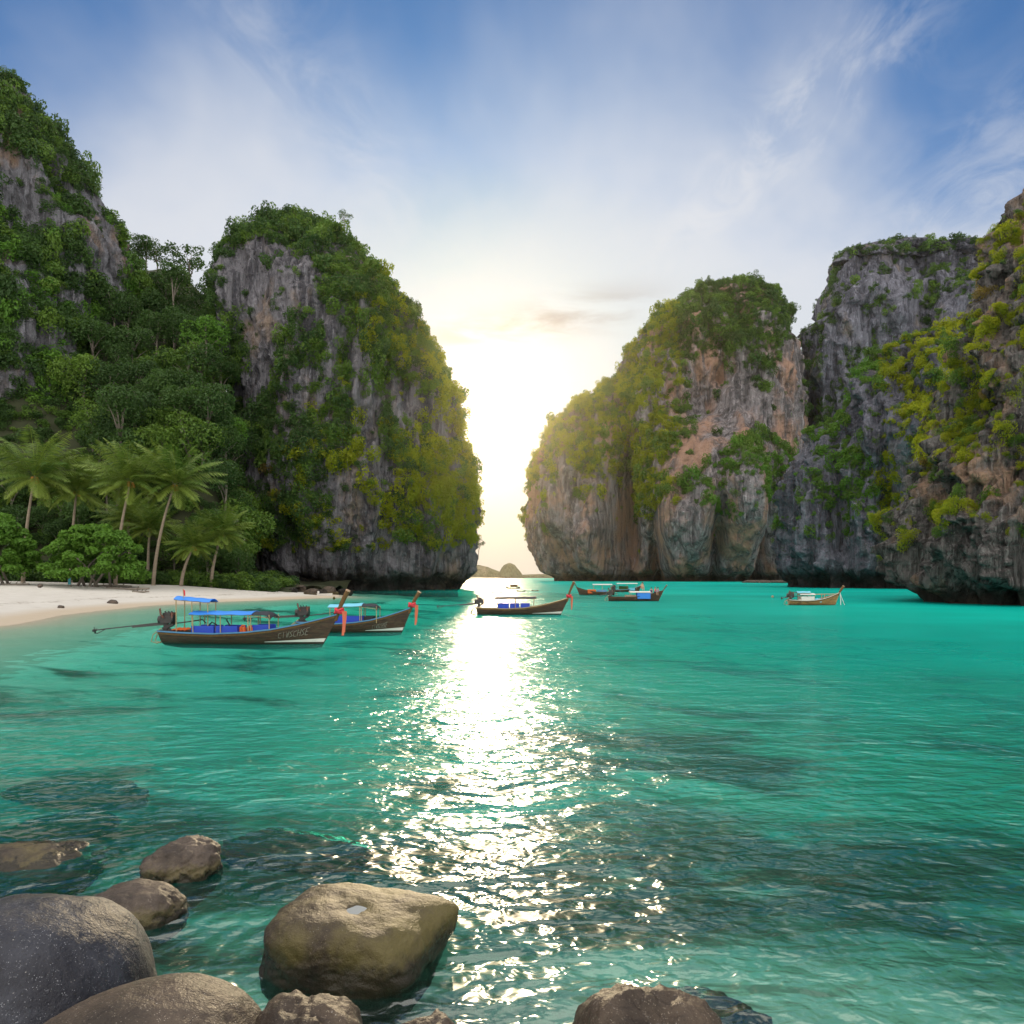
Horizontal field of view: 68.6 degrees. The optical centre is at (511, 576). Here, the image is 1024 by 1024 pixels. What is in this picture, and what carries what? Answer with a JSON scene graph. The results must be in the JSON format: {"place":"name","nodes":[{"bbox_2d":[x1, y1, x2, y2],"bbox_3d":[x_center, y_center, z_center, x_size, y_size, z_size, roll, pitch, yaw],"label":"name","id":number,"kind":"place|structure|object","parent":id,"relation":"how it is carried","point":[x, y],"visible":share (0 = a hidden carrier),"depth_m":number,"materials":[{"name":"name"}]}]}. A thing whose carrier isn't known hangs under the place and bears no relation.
{"place":"outdoors","nodes":[
{"label":"outdoors","id":0,"kind":"place"},
{"bbox_2d":[0,80,140,399],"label":"mountain","id":1,"kind":"structure","parent":0,"point":[25,199],"depth_m":186.47,"materials":[{"name":"grey stone"}]},
{"bbox_2d":[117,501,181,571],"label":"palm tree","id":2,"kind":"object","parent":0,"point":[152,519],"visible":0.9,"depth_m":142.20,"materials":[{"name":"green plant"}]},
{"bbox_2d":[0,269,350,592],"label":"hillside","id":3,"kind":"structure","parent":0,"point":[182,515],"depth_m":166.12,"materials":[{"name":"green plant"}]},
{"bbox_2d":[0,469,32,503],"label":"jungle tree","id":4,"kind":"object","parent":3,"relation":"on","point":[20,493],"visible":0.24,"depth_m":153.29,"materials":[{"name":"green plant"}]},
{"bbox_2d":[0,504,42,531],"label":"jungle tree","id":5,"kind":"object","parent":3,"relation":"on","point":[19,515],"visible":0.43,"depth_m":149.72,"materials":[{"name":"green plant"}]},
{"bbox_2d":[25,506,59,532],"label":"jungle tree","id":6,"kind":"object","parent":3,"relation":"on","point":[45,514],"visible":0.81,"depth_m":151.04,"materials":[{"name":"green plant"}]},
{"bbox_2d":[36,494,73,520],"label":"jungle tree","id":7,"kind":"object","parent":3,"relation":"on","point":[60,505],"visible":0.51,"depth_m":152.99,"materials":[{"name":"green plant"}]},
{"bbox_2d":[42,517,68,537],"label":"jungle tree","id":8,"kind":"object","parent":3,"relation":"on","point":[58,526],"visible":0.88,"depth_m":149.55,"materials":[{"name":"green plant"}]},
{"bbox_2d":[46,353,106,408],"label":"jungle tree","id":9,"kind":"object","parent":3,"relation":"on","point":[79,360],"visible":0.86,"depth_m":171.41,"materials":[{"name":"green plant"}]},
{"bbox_2d":[58,499,103,549],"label":"jungle tree","id":10,"kind":"object","parent":3,"relation":"on","point":[82,512],"visible":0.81,"depth_m":149.95,"materials":[{"name":"green plant"}]},
{"bbox_2d":[67,398,117,454],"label":"jungle tree","id":11,"kind":"object","parent":3,"relation":"on","point":[88,412],"visible":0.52,"depth_m":163.95,"materials":[{"name":"green plant"}]},
{"bbox_2d":[70,316,117,358],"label":"jungle tree","id":12,"kind":"object","parent":3,"relation":"on","point":[99,332],"visible":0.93,"depth_m":183.07,"materials":[{"name":"green plant"}]},
{"bbox_2d":[76,423,115,468],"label":"jungle tree","id":13,"kind":"object","parent":3,"relation":"on","point":[93,432],"visible":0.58,"depth_m":161.91,"materials":[{"name":"green plant"}]},
{"bbox_2d":[74,358,131,400],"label":"jungle tree","id":14,"kind":"object","parent":3,"relation":"on","point":[109,375],"visible":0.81,"depth_m":171.96,"materials":[{"name":"green plant"}]},
{"bbox_2d":[88,409,120,459],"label":"jungle tree","id":15,"kind":"object","parent":3,"relation":"on","point":[100,418],"visible":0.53,"depth_m":162.68,"materials":[{"name":"green plant"}]},
{"bbox_2d":[90,283,140,326],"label":"jungle tree","id":16,"kind":"object","parent":3,"relation":"on","point":[107,298],"visible":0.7,"depth_m":193.19,"materials":[{"name":"green plant"}]},
{"bbox_2d":[93,382,143,515],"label":"jungle tree","id":17,"kind":"object","parent":3,"relation":"on","point":[121,404],"visible":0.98,"depth_m":156.49,"materials":[{"name":"green plant"}]},
{"bbox_2d":[90,427,147,463],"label":"jungle tree","id":18,"kind":"object","parent":3,"relation":"on","point":[107,434],"visible":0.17,"depth_m":158.92,"materials":[{"name":"green plant"}]},
{"bbox_2d":[101,341,137,369],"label":"jungle tree","id":19,"kind":"object","parent":3,"relation":"on","point":[118,350],"visible":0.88,"depth_m":183.88,"materials":[{"name":"green plant"}]},
{"bbox_2d":[103,293,146,336],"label":"jungle tree","id":20,"kind":"object","parent":3,"relation":"on","point":[128,300],"visible":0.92,"depth_m":194.51,"materials":[{"name":"green plant"}]},
{"bbox_2d":[102,402,155,437],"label":"jungle tree","id":21,"kind":"object","parent":3,"relation":"on","point":[138,424],"visible":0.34,"depth_m":164.31,"materials":[{"name":"green plant"}]},
{"bbox_2d":[107,426,153,490],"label":"jungle tree","id":22,"kind":"object","parent":3,"relation":"on","point":[119,438],"visible":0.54,"depth_m":157.15,"materials":[{"name":"green plant"}]},
{"bbox_2d":[108,325,155,359],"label":"jungle tree","id":23,"kind":"object","parent":3,"relation":"on","point":[139,336],"visible":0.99,"depth_m":186.53,"materials":[{"name":"green plant"}]},
{"bbox_2d":[117,269,156,303],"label":"jungle tree","id":24,"kind":"object","parent":3,"relation":"on","point":[143,279],"visible":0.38,"depth_m":205.40,"materials":[{"name":"green plant"}]},
{"bbox_2d":[114,357,160,394],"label":"jungle tree","id":25,"kind":"object","parent":3,"relation":"on","point":[140,369],"visible":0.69,"depth_m":177.44,"materials":[{"name":"green plant"}]},
{"bbox_2d":[128,391,161,423],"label":"jungle tree","id":26,"kind":"object","parent":3,"relation":"on","point":[149,399],"visible":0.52,"depth_m":166.86,"materials":[{"name":"green plant"}]},
{"bbox_2d":[129,233,164,271],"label":"jungle tree","id":27,"kind":"object","parent":3,"relation":"on","point":[139,250],"visible":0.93,"depth_m":226.33,"materials":[{"name":"green plant"}]},
{"bbox_2d":[132,378,168,402],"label":"jungle tree","id":28,"kind":"object","parent":3,"relation":"on","point":[142,385],"visible":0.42,"depth_m":172.00,"materials":[{"name":"green plant"}]},
{"bbox_2d":[123,423,178,458],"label":"jungle tree","id":29,"kind":"object","parent":3,"relation":"on","point":[148,431],"visible":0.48,"depth_m":159.67,"materials":[{"name":"green plant"}]},
{"bbox_2d":[132,309,172,353],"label":"jungle tree","id":30,"kind":"object","parent":3,"relation":"on","point":[150,316],"visible":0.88,"depth_m":193.85,"materials":[{"name":"green plant"}]},
{"bbox_2d":[139,287,166,332],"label":"jungle tree","id":31,"kind":"object","parent":3,"relation":"on","point":[145,295],"visible":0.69,"depth_m":202.87,"materials":[{"name":"green plant"}]},
{"bbox_2d":[140,236,177,271],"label":"jungle tree","id":32,"kind":"object","parent":3,"relation":"on","point":[166,258],"visible":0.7,"depth_m":231.41,"materials":[{"name":"green plant"}]},
{"bbox_2d":[142,296,176,342],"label":"jungle tree","id":33,"kind":"object","parent":3,"relation":"on","point":[156,309],"visible":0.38,"depth_m":203.58,"materials":[{"name":"green plant"}]},
{"bbox_2d":[137,405,183,436],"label":"jungle tree","id":34,"kind":"object","parent":3,"relation":"on","point":[161,418],"visible":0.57,"depth_m":165.89,"materials":[{"name":"green plant"}]},
{"bbox_2d":[144,367,181,406],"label":"jungle tree","id":35,"kind":"object","parent":3,"relation":"on","point":[154,379],"visible":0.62,"depth_m":172.05,"materials":[{"name":"green plant"}]},
{"bbox_2d":[147,271,186,299],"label":"jungle tree","id":36,"kind":"object","parent":3,"relation":"on","point":[166,291],"visible":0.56,"depth_m":215.58,"materials":[{"name":"green plant"}]},
{"bbox_2d":[149,306,193,351],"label":"jungle tree","id":37,"kind":"object","parent":3,"relation":"on","point":[172,320],"visible":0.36,"depth_m":195.92,"materials":[{"name":"green plant"}]},
{"bbox_2d":[158,533,186,569],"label":"jungle tree","id":38,"kind":"object","parent":3,"relation":"on","point":[174,560],"visible":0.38,"depth_m":149.47,"materials":[{"name":"green plant"}]},
{"bbox_2d":[156,260,192,348],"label":"jungle tree","id":39,"kind":"object","parent":3,"relation":"on","point":[175,273],"visible":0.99,"depth_m":204.31,"materials":[{"name":"green plant"}]},
{"bbox_2d":[154,384,206,446],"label":"jungle tree","id":40,"kind":"object","parent":3,"relation":"on","point":[181,400],"visible":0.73,"depth_m":166.31,"materials":[{"name":"green plant"}]},
{"bbox_2d":[159,365,205,394],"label":"jungle tree","id":41,"kind":"object","parent":3,"relation":"on","point":[180,380],"visible":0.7,"depth_m":174.96,"materials":[{"name":"green plant"}]},
{"bbox_2d":[165,293,203,316],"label":"jungle tree","id":42,"kind":"object","parent":3,"relation":"on","point":[186,302],"visible":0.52,"depth_m":218.59,"materials":[{"name":"green plant"}]},
{"bbox_2d":[153,341,217,385],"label":"jungle tree","id":43,"kind":"object","parent":3,"relation":"on","point":[177,356],"visible":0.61,"depth_m":182.20,"materials":[{"name":"green plant"}]},
{"bbox_2d":[163,240,207,300],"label":"jungle tree","id":44,"kind":"object","parent":3,"relation":"on","point":[193,262],"visible":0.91,"depth_m":233.36,"materials":[{"name":"green plant"}]},
{"bbox_2d":[167,313,203,347],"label":"jungle tree","id":45,"kind":"object","parent":3,"relation":"on","point":[183,316],"visible":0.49,"depth_m":193.34,"materials":[{"name":"green plant"}]},
{"bbox_2d":[181,283,205,310],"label":"jungle tree","id":46,"kind":"object","parent":3,"relation":"on","point":[193,291],"visible":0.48,"depth_m":223.41,"materials":[{"name":"green plant"}]},
{"bbox_2d":[159,409,229,478],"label":"jungle tree","id":47,"kind":"object","parent":3,"relation":"on","point":[186,445],"visible":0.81,"depth_m":160.07,"materials":[{"name":"green plant"}]},
{"bbox_2d":[178,343,224,381],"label":"jungle tree","id":48,"kind":"object","parent":3,"relation":"on","point":[209,355],"visible":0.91,"depth_m":183.22,"materials":[{"name":"green plant"}]},
{"bbox_2d":[179,421,231,463],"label":"jungle tree","id":49,"kind":"object","parent":3,"relation":"on","point":[212,441],"visible":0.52,"depth_m":162.93,"materials":[{"name":"green plant"}]},
{"bbox_2d":[179,314,231,363],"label":"jungle tree","id":50,"kind":"object","parent":3,"relation":"on","point":[207,339],"visible":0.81,"depth_m":190.76,"materials":[{"name":"green plant"}]},
{"bbox_2d":[184,537,232,573],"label":"jungle tree","id":51,"kind":"object","parent":3,"relation":"on","point":[219,553],"visible":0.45,"depth_m":147.74,"materials":[{"name":"green plant"}]},
{"bbox_2d":[182,379,238,427],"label":"jungle tree","id":52,"kind":"object","parent":3,"relation":"on","point":[216,405],"visible":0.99,"depth_m":167.20,"materials":[{"name":"green plant"}]},
{"bbox_2d":[197,457,246,509],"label":"jungle tree","id":53,"kind":"object","parent":3,"relation":"on","point":[226,470],"visible":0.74,"depth_m":159.58,"materials":[{"name":"green plant"}]},
{"bbox_2d":[210,355,242,390],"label":"jungle tree","id":54,"kind":"object","parent":3,"relation":"on","point":[229,367],"visible":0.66,"depth_m":193.53,"materials":[{"name":"green plant"}]},
{"bbox_2d":[215,423,246,468],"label":"jungle tree","id":55,"kind":"object","parent":3,"relation":"on","point":[234,436],"visible":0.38,"depth_m":170.62,"materials":[{"name":"green plant"}]},
{"bbox_2d":[214,485,252,533],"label":"jungle tree","id":56,"kind":"object","parent":3,"relation":"on","point":[239,494],"visible":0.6,"depth_m":163.10,"materials":[{"name":"green plant"}]},
{"bbox_2d":[218,548,256,574],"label":"jungle tree","id":57,"kind":"object","parent":3,"relation":"on","point":[231,556],"visible":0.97,"depth_m":149.30,"materials":[{"name":"green plant"}]},
{"bbox_2d":[221,537,257,566],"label":"jungle tree","id":58,"kind":"object","parent":3,"relation":"on","point":[245,547],"visible":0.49,"depth_m":154.14,"materials":[{"name":"green plant"}]},
{"bbox_2d":[227,431,255,462],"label":"jungle tree","id":59,"kind":"object","parent":3,"relation":"on","point":[245,449],"visible":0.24,"depth_m":189.19,"materials":[{"name":"green plant"}]},
{"bbox_2d":[218,498,276,556],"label":"jungle tree","id":60,"kind":"object","parent":3,"relation":"on","point":[256,520],"visible":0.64,"depth_m":160.91,"materials":[{"name":"green plant"}]},
{"bbox_2d":[125,439,227,584],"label":"palm tree","id":61,"kind":"object","parent":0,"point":[185,472],"visible":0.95,"depth_m":130.81,"materials":[{"name":"green plant"}]},
{"bbox_2d":[0,581,394,679],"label":"sand beach","id":62,"kind":"structure","parent":0,"point":[33,618],"depth_m":85.30,"materials":[{"name":"beige sand"}]},
{"bbox_2d":[0,512,42,583],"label":"beach tree","id":63,"kind":"object","parent":62,"relation":"on","point":[20,551],"visible":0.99,"depth_m":117.38,"materials":[{"name":"green plant"}]},
{"bbox_2d":[27,449,119,582],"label":"palm tree","id":64,"kind":"object","parent":62,"relation":"on","point":[78,481],"visible":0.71,"depth_m":132.86,"materials":[{"name":"green plant"}]},
{"bbox_2d":[36,523,151,586],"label":"beach tree","id":65,"kind":"object","parent":62,"relation":"on","point":[64,545],"visible":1,"depth_m":117.54,"materials":[{"name":"green plant"}]},
{"bbox_2d":[89,489,158,558],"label":"palm tree","id":66,"kind":"object","parent":62,"relation":"on","point":[117,510],"visible":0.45,"depth_m":143.62,"materials":[{"name":"green plant"}]},
{"bbox_2d":[71,438,186,584],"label":"palm tree","id":67,"kind":"object","parent":62,"relation":"on","point":[126,470],"visible":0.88,"depth_m":128.27,"materials":[{"name":"green plant"}]},
{"bbox_2d":[161,518,228,585],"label":"palm tree","id":68,"kind":"object","parent":62,"relation":"on","point":[189,538],"visible":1,"depth_m":133.17,"materials":[{"name":"green plant"}]},
{"bbox_2d":[189,501,256,587],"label":"palm tree","id":69,"kind":"object","parent":62,"relation":"on","point":[219,521],"visible":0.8,"depth_m":137.04,"materials":[{"name":"green plant"}]},
{"bbox_2d":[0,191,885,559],"label":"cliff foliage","id":70,"kind":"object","parent":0,"point":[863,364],"depth_m":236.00,"materials":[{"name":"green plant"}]},
{"bbox_2d":[472,565,498,577],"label":"island","id":71,"kind":"structure","parent":0,"point":[485,572],"depth_m":2613.96,"materials":[{"name":"beige stone"}]},
{"bbox_2d":[0,68,986,591],"label":"cliff foliage","id":72,"kind":"object","parent":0,"point":[6,286],"depth_m":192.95,"materials":[{"name":"green plant"}]},
{"bbox_2d":[496,563,524,578],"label":"island","id":73,"kind":"structure","parent":0,"point":[509,570],"depth_m":2476.98,"materials":[{"name":"beige stone"}]},
{"bbox_2d":[0,577,1023,1023],"bbox_3d":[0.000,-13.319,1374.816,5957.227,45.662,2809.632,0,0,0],"label":"seabed","id":74,"kind":"structure","parent":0,"point":[436,687],"depth_m":18.20,"materials":[{"name":"teal liquid"}]},
{"bbox_2d":[0,424,93,582],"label":"palm tree","id":75,"kind":"object","parent":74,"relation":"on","point":[34,481],"visible":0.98,"depth_m":126.98,"materials":[{"name":"green plant"}]},
{"bbox_2d":[0,808,121,843],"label":"sunken rock","id":76,"kind":"object","parent":74,"relation":"on","point":[48,822],"visible":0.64,"depth_m":14.47,"materials":[{"name":"stone"}]},
{"bbox_2d":[0,779,148,810],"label":"sunken rock","id":77,"kind":"object","parent":74,"relation":"on","point":[39,797],"visible":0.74,"depth_m":16.42,"materials":[{"name":"stone"}]},
{"bbox_2d":[0,893,156,1023],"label":"boulder","id":78,"kind":"object","parent":74,"relation":"on","point":[59,953],"visible":0.84,"depth_m":4.66,"materials":[{"name":"grey stone"}]},
{"bbox_2d":[220,827,379,873],"bbox_3d":[-3.916,5.026,13.626,3.076,0.792,1.163,0,0,0],"label":"sunken rock","id":79,"kind":"object","parent":74,"relation":"on","point":[295,856],"visible":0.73,"depth_m":13.29,"materials":[{"name":"stone"}]},
{"bbox_2d":[205,217,481,596],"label":"headland","id":80,"kind":"structure","parent":74,"relation":"on","point":[397,567],"depth_m":195.29,"materials":[{"name":"stone"}]},
{"bbox_2d":[523,282,810,581],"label":"karst tower","id":81,"kind":"structure","parent":74,"relation":"on","point":[671,541],"depth_m":619.20,"materials":[{"name":"stone"}]},
{"bbox_2d":[648,986,772,1023],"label":"boulder","id":82,"kind":"object","parent":74,"relation":"on","point":[722,1002],"visible":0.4,"depth_m":7.02,"materials":[{"name":"stone"}]},
{"bbox_2d":[771,327,966,588],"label":"buttress","id":83,"kind":"structure","parent":74,"relation":"on","point":[839,560],"depth_m":242.17,"materials":[{"name":"grey stone"}]},
{"bbox_2d":[0,578,1023,1017],"bbox_3d":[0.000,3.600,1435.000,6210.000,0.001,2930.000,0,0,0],"label":"water","id":84,"kind":"structure","parent":0,"point":[890,654],"depth_m":27.41,"materials":[{"name":"teal liquid"}]},
{"bbox_2d":[0,840,107,896],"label":"boulder","id":85,"kind":"object","parent":84,"relation":"in","point":[49,856],"visible":0.84,"depth_m":9.47,"materials":[{"name":"stone"}]},
{"bbox_2d":[95,878,188,950],"bbox_3d":[-4.005,3.602,8.014,1.050,0.639,0.902,0,0,0],"label":"boulder","id":86,"kind":"object","parent":84,"relation":"in","point":[153,907],"visible":0.56,"depth_m":7.83,"materials":[{"name":"stone"}]},
{"bbox_2d":[43,972,261,1023],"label":"boulder","id":87,"kind":"object","parent":84,"relation":"in","point":[186,998],"visible":0.97,"depth_m":3.96,"materials":[{"name":"beige stone"}]},
{"bbox_2d":[139,835,223,908],"bbox_3d":[-4.037,3.623,9.220,0.970,0.790,0.887,0,0,0],"label":"boulder","id":88,"kind":"object","parent":84,"relation":"in","point":[187,860],"visible":0.8,"depth_m":8.95,"materials":[{"name":"stone"}]},
{"bbox_2d":[92,589,349,648],"bbox_3d":[-15.839,2.268,40.693,14.392,3.264,1.777,0,0,4],"label":"longtail boat","id":89,"kind":"object","parent":84,"relation":"on","point":[310,634],"visible":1,"depth_m":40.15,"materials":[{"name":"brown wood"}]},
{"bbox_2d":[256,989,362,1023],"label":"boulder","id":90,"kind":"object","parent":84,"relation":"in","point":[295,1006],"visible":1,"depth_m":4.07,"materials":[{"name":"brown stone"}]},
{"bbox_2d":[243,591,420,636],"bbox_3d":[-11.771,2.389,49.054,11.715,3.021,1.691,0,0,1],"label":"longtail boat","id":91,"kind":"object","parent":84,"relation":"on","point":[392,624],"visible":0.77,"depth_m":48.69,"materials":[{"name":"brown wood"}]},
{"bbox_2d":[259,882,458,1023],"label":"boulder","id":92,"kind":"object","parent":84,"relation":"in","point":[318,939],"visible":0.87,"depth_m":6.64,"materials":[{"name":"brown stone"}]},
{"bbox_2d":[403,1009,454,1023],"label":"boulder","id":93,"kind":"object","parent":84,"relation":"in","point":[436,1016],"visible":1,"depth_m":4.29,"materials":[{"name":"beige stone"}]},
{"bbox_2d":[437,581,574,614],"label":"longtail boat","id":94,"kind":"object","parent":84,"relation":"on","point":[550,608],"visible":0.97,"depth_m":71.40,"materials":[{"name":"brown wood"}]},
{"bbox_2d":[575,584,620,594],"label":"longtail boat","id":95,"kind":"object","parent":84,"relation":"on","point":[589,592],"visible":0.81,"depth_m":149.57,"materials":[{"name":"brown wood"}]},
{"bbox_2d":[600,585,666,600],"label":"longtail boat","id":96,"kind":"object","parent":84,"relation":"on","point":[643,596],"visible":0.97,"depth_m":111.82,"materials":[{"name":"brown wood"}]},
{"bbox_2d":[572,983,721,1023],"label":"boulder","id":97,"kind":"object","parent":84,"relation":"in","point":[618,1003],"visible":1,"depth_m":4.26,"materials":[{"name":"brown stone"}]},
{"bbox_2d":[781,586,844,604],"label":"longtail boat","id":98,"kind":"object","parent":84,"relation":"on","point":[802,599],"visible":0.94,"depth_m":95.89,"materials":[{"name":"brown wood"}]},
{"bbox_2d":[0,0,1023,574],"label":"sky","id":99,"kind":"structure","parent":0,"point":[536,176],"materials":[{"name":"blue"}]},
{"bbox_2d":[797,237,981,426],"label":"back cliff","id":100,"kind":"structure","parent":0,"point":[854,325],"depth_m":659.49,"materials":[{"name":"grey stone"}]},
{"bbox_2d":[869,188,1023,605],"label":"sea cliff","id":101,"kind":"structure","parent":0,"point":[973,560],"depth_m":99.45,"materials":[{"name":"stone"}]},
{"bbox_2d":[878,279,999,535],"bbox_3d":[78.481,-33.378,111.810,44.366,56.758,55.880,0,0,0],"label":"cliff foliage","id":102,"kind":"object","parent":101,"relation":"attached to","point":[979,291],"visible":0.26,"depth_m":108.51,"materials":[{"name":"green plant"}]},
{"bbox_2d":[867,199,1023,561],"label":"cliff foliage","id":103,"kind":"object","parent":101,"relation":"attached to","point":[982,331],"visible":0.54,"depth_m":104.56,"materials":[{"name":"green plant"}]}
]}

